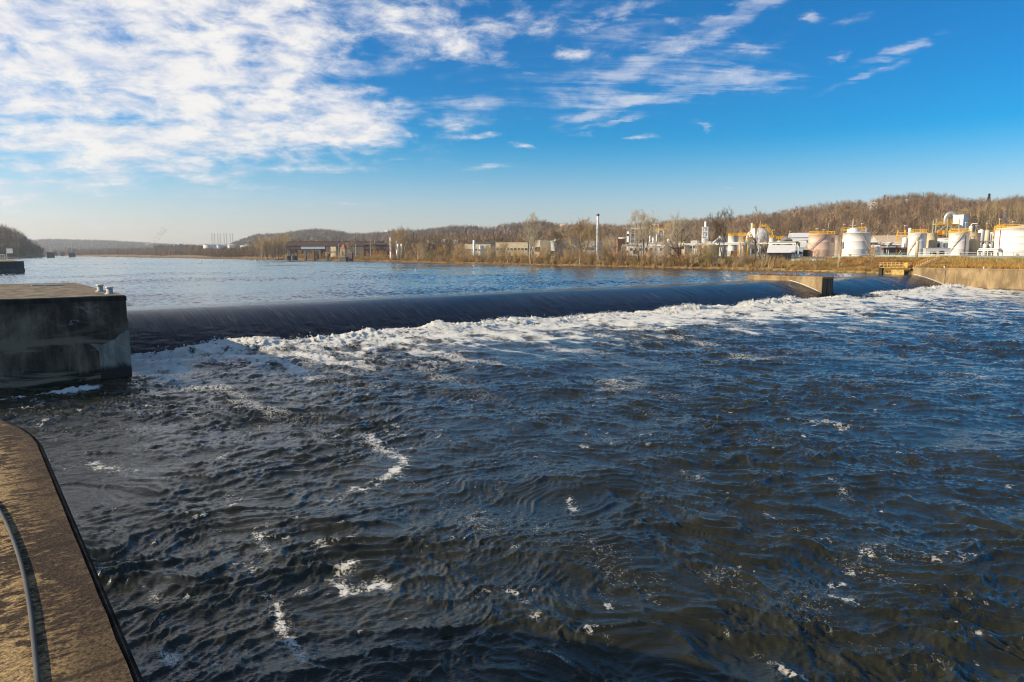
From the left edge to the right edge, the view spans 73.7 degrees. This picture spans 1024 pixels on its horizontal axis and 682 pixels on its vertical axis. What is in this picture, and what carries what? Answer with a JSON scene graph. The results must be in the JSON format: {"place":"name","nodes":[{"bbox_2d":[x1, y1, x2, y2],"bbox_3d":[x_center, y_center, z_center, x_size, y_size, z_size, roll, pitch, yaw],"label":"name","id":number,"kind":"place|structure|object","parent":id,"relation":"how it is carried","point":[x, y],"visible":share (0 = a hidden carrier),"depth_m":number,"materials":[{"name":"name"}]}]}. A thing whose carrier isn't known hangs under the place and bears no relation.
{"place":"outdoors","nodes":[
{"label":"outdoors","id":0,"kind":"place"},
{"bbox_2d":[0,256,907,307],"bbox_3d":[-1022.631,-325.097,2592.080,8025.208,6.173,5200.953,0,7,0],"label":"river water","id":1,"kind":"structure","parent":0,"point":[137,282],"depth_m":147.10,"materials":[{"name":"blue liquid"}]},
{"bbox_2d":[0,254,24,271],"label":"guide cell","id":2,"kind":"object","parent":1,"relation":"in","point":[10,266],"visible":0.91,"depth_m":191.17,"materials":[{"name":"concrete"}]},
{"bbox_2d":[127,280,826,353],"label":"spillway water","id":3,"kind":"structure","parent":0,"point":[151,329],"depth_m":74.24,"materials":[{"name":"liquid"}]},
{"bbox_2d":[0,286,1023,681],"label":"tailwater","id":4,"kind":"structure","parent":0,"point":[804,490],"depth_m":22.83,"materials":[{"name":"liquid"}]},
{"bbox_2d":[0,283,131,387],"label":"lock pier","id":5,"kind":"structure","parent":4,"relation":"in","point":[65,333],"depth_m":42.71,"materials":[{"name":"concrete"}]},
{"bbox_2d":[105,286,114,293],"bbox_3d":[-26.856,-3.382,45.560,0.600,0.500,0.600,-2,8,-17],"label":"mooring bollard","id":6,"kind":"object","parent":5,"relation":"on","point":[109,289],"visible":0.99,"depth_m":45.41,"materials":[{"name":"metal"}]},
{"bbox_2d":[0,419,143,681],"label":"concrete walkway","id":7,"kind":"structure","parent":4,"relation":"in","point":[80,636],"depth_m":5.44,"materials":[{"name":"concrete"}]},
{"bbox_2d":[0,508,40,681],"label":"hose","id":8,"kind":"object","parent":7,"relation":"on","point":[35,660],"visible":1,"depth_m":5.13,"materials":[{"name":"metal"}]},
{"bbox_2d":[131,284,965,361],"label":"foam","id":9,"kind":"object","parent":4,"relation":"on","point":[218,346],"visible":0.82,"depth_m":68.14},
{"bbox_2d":[148,283,955,356],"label":"spray","id":10,"kind":"object","parent":9,"relation":"on","point":[667,307],"visible":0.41,"depth_m":88.92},
{"bbox_2d":[748,275,833,296],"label":"dam pier","id":11,"kind":"structure","parent":4,"relation":"in","point":[823,285],"depth_m":126.92,"materials":[{"name":"concrete"}]},
{"bbox_2d":[758,272,799,275],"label":"weeds","id":12,"kind":"object","parent":11,"relation":"on","point":[784,274],"visible":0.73,"depth_m":133.68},
{"bbox_2d":[0,203,1023,295],"bbox_3d":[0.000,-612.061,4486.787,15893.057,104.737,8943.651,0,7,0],"label":"ground","id":13,"kind":"structure","parent":0,"point":[11,255],"depth_m":648.27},
{"bbox_2d":[0,224,45,256],"bbox_3d":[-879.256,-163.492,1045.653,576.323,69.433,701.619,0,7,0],"label":"hillside woods","id":14,"kind":"object","parent":13,"relation":"on","point":[17,245],"visible":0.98,"depth_m":1055.61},
{"bbox_2d":[31,238,195,251],"bbox_3d":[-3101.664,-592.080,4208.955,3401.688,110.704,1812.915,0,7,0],"label":"hillside woods","id":15,"kind":"object","parent":13,"relation":"on","point":[40,240],"visible":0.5,"depth_m":4124.80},
{"bbox_2d":[52,245,198,255],"bbox_3d":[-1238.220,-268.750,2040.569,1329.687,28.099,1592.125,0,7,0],"label":"riverside woods","id":16,"kind":"object","parent":13,"relation":"on","point":[179,250],"visible":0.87,"depth_m":1765.11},
{"bbox_2d":[151,242,238,254],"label":"riverside woods","id":17,"kind":"object","parent":13,"relation":"on","point":[157,247],"visible":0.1,"depth_m":1658.98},
{"bbox_2d":[194,245,256,256],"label":"riverside woods","id":18,"kind":"object","parent":13,"relation":"on","point":[242,251],"visible":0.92,"depth_m":995.99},
{"bbox_2d":[254,238,268,257],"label":"bare tree","id":19,"kind":"object","parent":13,"relation":"on","point":[257,242],"visible":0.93,"depth_m":745.79,"materials":[{"name":"beige plant"}]},
{"bbox_2d":[259,235,272,259],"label":"bare tree","id":20,"kind":"object","parent":13,"relation":"on","point":[266,249],"visible":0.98,"depth_m":743.40,"materials":[{"name":"beige plant"}]},
{"bbox_2d":[266,238,280,259],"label":"bare tree","id":21,"kind":"object","parent":13,"relation":"on","point":[272,248],"visible":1,"depth_m":742.36,"materials":[{"name":"beige plant"}]},
{"bbox_2d":[273,238,286,259],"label":"bare tree","id":22,"kind":"object","parent":13,"relation":"on","point":[280,247],"visible":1,"depth_m":743.82,"materials":[{"name":"beige plant"}]},
{"bbox_2d":[246,234,396,257],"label":"riverside woods","id":23,"kind":"object","parent":13,"relation":"on","point":[251,245],"visible":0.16,"depth_m":838.18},
{"bbox_2d":[285,241,382,260],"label":"rusty shed","id":24,"kind":"structure","parent":13,"relation":"on","point":[313,246],"depth_m":644.59,"materials":[{"name":"metal"}]},
{"bbox_2d":[230,221,523,245],"bbox_3d":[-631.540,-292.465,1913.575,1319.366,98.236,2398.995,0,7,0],"label":"hillside woods","id":25,"kind":"object","parent":13,"relation":"on","point":[505,229],"visible":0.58,"depth_m":1845.73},
{"bbox_2d":[363,243,395,255],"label":"mill shed","id":26,"kind":"structure","parent":13,"relation":"on","point":[379,247],"depth_m":571.52,"materials":[{"name":"brown paint"}]},
{"bbox_2d":[387,226,424,257],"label":"bare tree","id":27,"kind":"object","parent":13,"relation":"on","point":[402,239],"visible":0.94,"depth_m":492.25,"materials":[{"name":"brown plant"}]},
{"bbox_2d":[414,240,430,259],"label":"bare tree","id":28,"kind":"object","parent":13,"relation":"on","point":[420,246],"visible":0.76,"depth_m":461.29,"materials":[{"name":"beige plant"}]},
{"bbox_2d":[432,245,452,259],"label":"bare tree","id":29,"kind":"object","parent":13,"relation":"on","point":[441,250],"visible":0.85,"depth_m":424.48,"materials":[{"name":"beige plant"}]},
{"bbox_2d":[450,241,472,261],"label":"bare tree","id":30,"kind":"object","parent":13,"relation":"on","point":[460,249],"visible":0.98,"depth_m":387.90,"materials":[{"name":"beige plant"}]},
{"bbox_2d":[464,242,495,254],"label":"plant building","id":31,"kind":"structure","parent":13,"relation":"on","point":[470,244],"depth_m":459.06,"materials":[{"name":"white paint"}]},
{"bbox_2d":[206,256,765,269],"bbox_3d":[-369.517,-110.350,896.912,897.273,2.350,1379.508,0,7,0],"label":"bank grass","id":32,"kind":"structure","parent":13,"relation":"on","point":[752,268],"depth_m":437.17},
{"bbox_2d":[482,245,497,258],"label":"bare tree","id":33,"kind":"object","parent":13,"relation":"on","point":[488,250],"visible":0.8,"depth_m":364.60,"materials":[{"name":"beige plant"}]},
{"bbox_2d":[493,239,510,262],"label":"bare tree","id":34,"kind":"object","parent":13,"relation":"on","point":[502,250],"visible":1,"depth_m":350.19,"materials":[{"name":"beige plant"}]},
{"bbox_2d":[495,242,533,256],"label":"plant building","id":35,"kind":"structure","parent":13,"relation":"on","point":[517,245],"depth_m":389.06,"materials":[{"name":"white paint"}]},
{"bbox_2d":[519,217,542,262],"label":"bare tree","id":36,"kind":"object","parent":13,"relation":"on","point":[535,237],"visible":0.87,"depth_m":326.13,"materials":[{"name":"brown plant"}]},
{"bbox_2d":[523,210,540,259],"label":"bare tree","id":37,"kind":"object","parent":13,"relation":"on","point":[533,225],"visible":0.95,"depth_m":324.94,"materials":[{"name":"brown plant"}]},
{"bbox_2d":[258,253,818,267],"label":"riverbank","id":38,"kind":"structure","parent":13,"relation":"on","point":[669,263],"depth_m":282.55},
{"bbox_2d":[534,241,550,258],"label":"plant building","id":39,"kind":"structure","parent":13,"relation":"on","point":[543,244],"depth_m":343.33,"materials":[{"name":"white paint"}]},
{"bbox_2d":[548,231,566,261],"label":"bare tree","id":40,"kind":"object","parent":13,"relation":"on","point":[558,239],"visible":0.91,"depth_m":312.43,"materials":[{"name":"beige plant"}]},
{"bbox_2d":[550,239,564,256],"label":"plant building","id":41,"kind":"structure","parent":13,"relation":"on","point":[552,246],"depth_m":336.78,"materials":[{"name":"white paint"}]},
{"bbox_2d":[564,237,582,255],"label":"plant building","id":42,"kind":"structure","parent":13,"relation":"on","point":[574,247],"depth_m":343.16,"materials":[{"name":"brown paint"}]},
{"bbox_2d":[566,217,594,260],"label":"bare tree","id":43,"kind":"object","parent":13,"relation":"on","point":[579,225],"visible":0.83,"depth_m":295.05,"materials":[{"name":"beige plant"}]},
{"bbox_2d":[402,224,761,256],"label":"riverside woods","id":44,"kind":"object","parent":13,"relation":"on","point":[450,239],"visible":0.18,"depth_m":488.96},
{"bbox_2d":[557,216,608,263],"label":"bare tree","id":45,"kind":"object","parent":13,"relation":"on","point":[589,231],"visible":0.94,"depth_m":293.96,"materials":[{"name":"brown plant"}]},
{"bbox_2d":[583,241,602,255],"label":"plant building","id":46,"kind":"structure","parent":13,"relation":"on","point":[594,248],"depth_m":337.17,"materials":[{"name":"white paint"}]},
{"bbox_2d":[596,214,598,254],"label":"chimney stack","id":47,"kind":"object","parent":13,"relation":"on","point":[597,215],"visible":0.62,"depth_m":325.42,"materials":[{"name":"white paint"}]},
{"bbox_2d":[601,236,617,261],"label":"bare tree","id":48,"kind":"object","parent":13,"relation":"on","point":[608,246],"visible":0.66,"depth_m":282.34,"materials":[{"name":"beige plant"}]},
{"bbox_2d":[603,235,617,260],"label":"bare tree","id":49,"kind":"object","parent":13,"relation":"on","point":[609,242],"visible":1,"depth_m":274.29,"materials":[{"name":"beige plant"}]},
{"bbox_2d":[611,239,624,255],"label":"plant building","id":50,"kind":"structure","parent":13,"relation":"on","point":[619,242],"depth_m":318.25,"materials":[{"name":"orange brick"}]},
{"bbox_2d":[620,241,636,262],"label":"shrub","id":51,"kind":"object","parent":13,"relation":"on","point":[625,253],"visible":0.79,"depth_m":269.95,"materials":[{"name":"beige plant"}]},
{"bbox_2d":[626,231,632,253],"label":"process tower","id":52,"kind":"structure","parent":13,"relation":"on","point":[629,237],"depth_m":334.37,"materials":[{"name":"metal"}]},
{"bbox_2d":[621,208,645,263],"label":"bare tree","id":53,"kind":"object","parent":13,"relation":"on","point":[631,230],"visible":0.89,"depth_m":265.76,"materials":[{"name":"beige plant"}]},
{"bbox_2d":[629,243,664,255],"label":"plant building","id":54,"kind":"structure","parent":13,"relation":"on","point":[633,247],"depth_m":312.43,"materials":[{"name":"metal"}]},
{"bbox_2d":[634,211,662,264],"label":"bare tree","id":55,"kind":"object","parent":13,"relation":"on","point":[647,223],"visible":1,"depth_m":258.95,"materials":[{"name":"brown plant"}]},
{"bbox_2d":[621,244,675,255],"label":"pipe rack","id":56,"kind":"object","parent":13,"relation":"on","point":[659,245],"visible":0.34,"depth_m":295.37,"materials":[{"name":"metal"}]},
{"bbox_2d":[645,223,661,241],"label":"process rack","id":57,"kind":"object","parent":13,"relation":"on","point":[650,231],"visible":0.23,"depth_m":342.30,"materials":[{"name":"metal"}]},
{"bbox_2d":[653,228,666,242],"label":"process rack","id":58,"kind":"object","parent":13,"relation":"on","point":[660,229],"visible":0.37,"depth_m":333.66,"materials":[{"name":"metal"}]},
{"bbox_2d":[650,211,704,264],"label":"bare tree","id":59,"kind":"object","parent":13,"relation":"on","point":[668,247],"visible":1,"depth_m":245.93,"materials":[{"name":"brown plant"}]},
{"bbox_2d":[660,222,694,261],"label":"bare tree","id":60,"kind":"object","parent":13,"relation":"on","point":[675,237],"visible":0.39,"depth_m":254.32,"materials":[{"name":"beige plant"}]},
{"bbox_2d":[674,242,690,254],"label":"plant building","id":61,"kind":"structure","parent":13,"relation":"on","point":[683,250],"depth_m":327.09,"materials":[{"name":"white paint"}]},
{"bbox_2d":[687,248,702,266],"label":"shrub","id":62,"kind":"object","parent":13,"relation":"on","point":[691,261],"visible":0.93,"depth_m":241.09,"materials":[{"name":"beige plant"}]},
{"bbox_2d":[685,239,711,265],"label":"bare tree","id":63,"kind":"object","parent":13,"relation":"on","point":[702,248],"visible":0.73,"depth_m":241.06,"materials":[{"name":"beige plant"}]},
{"bbox_2d":[699,241,722,265],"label":"bare tree","id":64,"kind":"object","parent":13,"relation":"on","point":[715,248],"visible":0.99,"depth_m":234.42,"materials":[{"name":"beige plant"}]},
{"bbox_2d":[706,208,737,258],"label":"bare tree","id":65,"kind":"object","parent":13,"relation":"on","point":[720,229],"visible":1,"depth_m":247.97,"materials":[{"name":"beige plant"}]},
{"bbox_2d":[727,233,737,255],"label":"storage tank","id":66,"kind":"object","parent":13,"relation":"on","point":[733,237],"visible":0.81,"depth_m":257.99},
{"bbox_2d":[728,233,748,254],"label":"catwalk","id":67,"kind":"object","parent":13,"relation":"on","point":[743,234],"visible":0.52,"depth_m":270.15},
{"bbox_2d":[681,241,798,256],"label":"pipe rack","id":68,"kind":"object","parent":13,"relation":"on","point":[760,243],"visible":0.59,"depth_m":252.33,"materials":[{"name":"metal"}]},
{"bbox_2d":[738,233,746,254],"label":"storage tank","id":69,"kind":"object","parent":13,"relation":"on","point":[740,238],"visible":0.2,"depth_m":280.81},
{"bbox_2d":[746,206,765,260],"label":"bare tree","id":70,"kind":"object","parent":13,"relation":"on","point":[757,226],"visible":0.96,"depth_m":222.77,"materials":[{"name":"brown plant"}]},
{"bbox_2d":[746,224,770,262],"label":"bare tree","id":71,"kind":"object","parent":13,"relation":"on","point":[757,241],"visible":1,"depth_m":218.90,"materials":[{"name":"brown plant"}]},
{"bbox_2d":[745,221,772,255],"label":"sphere tank","id":72,"kind":"object","parent":13,"relation":"on","point":[759,235],"visible":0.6,"depth_m":269.85,"materials":[{"name":"metal"}]},
{"bbox_2d":[521,190,1023,249],"bbox_3d":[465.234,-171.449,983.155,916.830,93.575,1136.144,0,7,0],"label":"hillside woods","id":73,"kind":"object","parent":13,"relation":"on","point":[783,220],"visible":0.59,"depth_m":725.41,"materials":[{"name":"plant"}]},
{"bbox_2d":[767,245,795,259],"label":"plant building","id":74,"kind":"structure","parent":13,"relation":"on","point":[786,251],"depth_m":228.00,"materials":[{"name":"metal"}]},
{"bbox_2d":[794,247,803,256],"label":"equipment container","id":75,"kind":"object","parent":13,"relation":"on","point":[800,251],"visible":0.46,"depth_m":241.89,"materials":[{"name":"white metal"}]},
{"bbox_2d":[788,233,811,246],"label":"plant building","id":76,"kind":"structure","parent":13,"relation":"on","point":[799,236],"depth_m":305.74,"materials":[{"name":"white paint"}]},
{"bbox_2d":[800,239,831,266],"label":"bare shrub","id":77,"kind":"object","parent":13,"relation":"on","point":[818,257],"visible":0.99,"depth_m":199.31,"materials":[{"name":"beige plant"}]},
{"bbox_2d":[807,231,835,256],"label":"storage tank","id":78,"kind":"object","parent":13,"relation":"on","point":[822,239],"visible":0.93,"depth_m":240.06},
{"bbox_2d":[834,235,841,255],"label":"storage tank","id":79,"kind":"object","parent":13,"relation":"on","point":[836,250],"visible":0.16,"depth_m":260.09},
{"bbox_2d":[836,223,846,267],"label":"bare tree","id":80,"kind":"object","parent":13,"relation":"on","point":[841,238],"visible":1,"depth_m":192.32,"materials":[{"name":"brown plant"}]},
{"bbox_2d":[791,253,915,260],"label":"guard rail","id":81,"kind":"object","parent":13,"relation":"on","point":[901,255],"visible":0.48,"depth_m":208.47,"materials":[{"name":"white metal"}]},
{"bbox_2d":[841,229,870,255],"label":"storage tank","id":82,"kind":"object","parent":13,"relation":"on","point":[859,242],"visible":0.82,"depth_m":233.95,"materials":[{"name":"metal"}]},
{"bbox_2d":[865,244,879,265],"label":"bare tree","id":83,"kind":"object","parent":13,"relation":"on","point":[873,251],"visible":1,"depth_m":184.28,"materials":[{"name":"beige plant"}]},
{"bbox_2d":[783,255,969,272],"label":"bank grass","id":84,"kind":"structure","parent":13,"relation":"on","point":[856,259],"depth_m":195.03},
{"bbox_2d":[870,242,901,254],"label":"pipe rack","id":85,"kind":"object","parent":13,"relation":"on","point":[886,243],"visible":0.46,"depth_m":247.05,"materials":[{"name":"metal"}]},
{"bbox_2d":[871,235,907,254],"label":"plant building","id":86,"kind":"structure","parent":13,"relation":"on","point":[883,238],"depth_m":284.11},
{"bbox_2d":[872,247,906,254],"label":"pipe rack","id":87,"kind":"object","parent":13,"relation":"on","point":[891,248],"visible":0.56,"depth_m":241.34,"materials":[{"name":"metal"}]},
{"bbox_2d":[880,262,910,274],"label":"gate platform","id":88,"kind":"structure","parent":13,"relation":"on","point":[906,265],"depth_m":169.28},
{"bbox_2d":[848,256,945,268],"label":"grass","id":89,"kind":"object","parent":13,"relation":"on","point":[890,261],"visible":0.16,"depth_m":184.32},
{"bbox_2d":[901,237,907,254],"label":"process vessel","id":90,"kind":"object","parent":13,"relation":"on","point":[904,241],"visible":0.68,"depth_m":240.01,"materials":[{"name":"white paint"}]},
{"bbox_2d":[895,230,913,254],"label":"process rack","id":91,"kind":"object","parent":13,"relation":"on","point":[898,232],"visible":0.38,"depth_m":246.48,"materials":[{"name":"metal"}]},
{"bbox_2d":[907,231,926,254],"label":"storage tank","id":92,"kind":"object","parent":13,"relation":"on","point":[913,238],"visible":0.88,"depth_m":227.66,"materials":[{"name":"metal"}]},
{"bbox_2d":[912,254,938,267],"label":"gangway stair","id":93,"kind":"object","parent":13,"relation":"on","point":[927,261],"visible":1,"depth_m":166.48,"materials":[{"name":"metal"}]},
{"bbox_2d":[926,233,937,247],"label":"silo","id":94,"kind":"object","parent":13,"relation":"on","point":[932,238],"visible":0.61,"depth_m":232.23,"materials":[{"name":"beige paint"}]},
{"bbox_2d":[923,248,950,253],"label":"site office","id":95,"kind":"structure","parent":13,"relation":"on","point":[936,250],"depth_m":216.52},
{"bbox_2d":[937,237,947,247],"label":"equipment house","id":96,"kind":"structure","parent":13,"relation":"on","point":[938,244],"depth_m":253.87,"materials":[{"name":"white paint"}]},
{"bbox_2d":[932,218,959,236],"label":"process rack","id":97,"kind":"object","parent":13,"relation":"on","point":[947,224],"visible":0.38,"depth_m":256.12,"materials":[{"name":"yellow metal"}]},
{"bbox_2d":[948,229,969,255],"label":"storage tank","id":98,"kind":"object","parent":13,"relation":"on","point":[956,241],"visible":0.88,"depth_m":223.47,"materials":[{"name":"metal"}]},
{"bbox_2d":[952,215,968,230],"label":"process tower","id":99,"kind":"structure","parent":13,"relation":"on","point":[963,219],"depth_m":256.80,"materials":[{"name":"metal"}]},
{"bbox_2d":[943,211,956,227],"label":"bent duct","id":100,"kind":"object","parent":99,"relation":"attached to","point":[947,215],"visible":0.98,"depth_m":259.62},
{"bbox_2d":[901,198,1023,236],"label":"hillside woods","id":101,"kind":"object","parent":13,"relation":"on","point":[996,209],"visible":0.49,"depth_m":569.91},
{"bbox_2d":[911,256,1023,268],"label":"bank grass","id":102,"kind":"structure","parent":13,"relation":"on","point":[1014,262],"depth_m":162.16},
{"bbox_2d":[913,267,1023,290],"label":"abutment wall","id":103,"kind":"structure","parent":13,"relation":"on","point":[997,279],"depth_m":155.12,"materials":[{"name":"concrete"}]},
{"bbox_2d":[918,252,1023,257],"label":"guard rail","id":104,"kind":"object","parent":13,"relation":"on","point":[925,255],"visible":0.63,"depth_m":189.98,"materials":[{"name":"metal"}]},
{"bbox_2d":[968,233,980,255],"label":"silo","id":105,"kind":"object","parent":13,"relation":"on","point":[974,241],"visible":0.69,"depth_m":228.17,"materials":[{"name":"beige paint"}]},
{"bbox_2d":[978,229,984,255],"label":"process vessel","id":106,"kind":"object","parent":13,"relation":"on","point":[982,231],"visible":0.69,"depth_m":246.32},
{"bbox_2d":[984,230,990,255],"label":"process vessel","id":107,"kind":"object","parent":13,"relation":"on","point":[987,235],"visible":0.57,"depth_m":250.42,"materials":[{"name":"beige paint"}]},
{"bbox_2d":[977,248,1002,255],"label":"pipe rack","id":108,"kind":"object","parent":13,"relation":"on","point":[989,249],"visible":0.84,"depth_m":207.20,"materials":[{"name":"metal"}]},
{"bbox_2d":[993,224,1023,255],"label":"storage tank","id":109,"kind":"object","parent":13,"relation":"on","point":[1011,238],"visible":0.94,"depth_m":214.21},
{"bbox_2d":[0,0,1023,245],"label":"sky","id":110,"kind":"structure","parent":0,"point":[174,122],"materials":[{"name":"blue"}]},
{"bbox_2d":[833,274,941,295],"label":"spillway water","id":111,"kind":"structure","parent":0,"point":[853,285],"depth_m":145.41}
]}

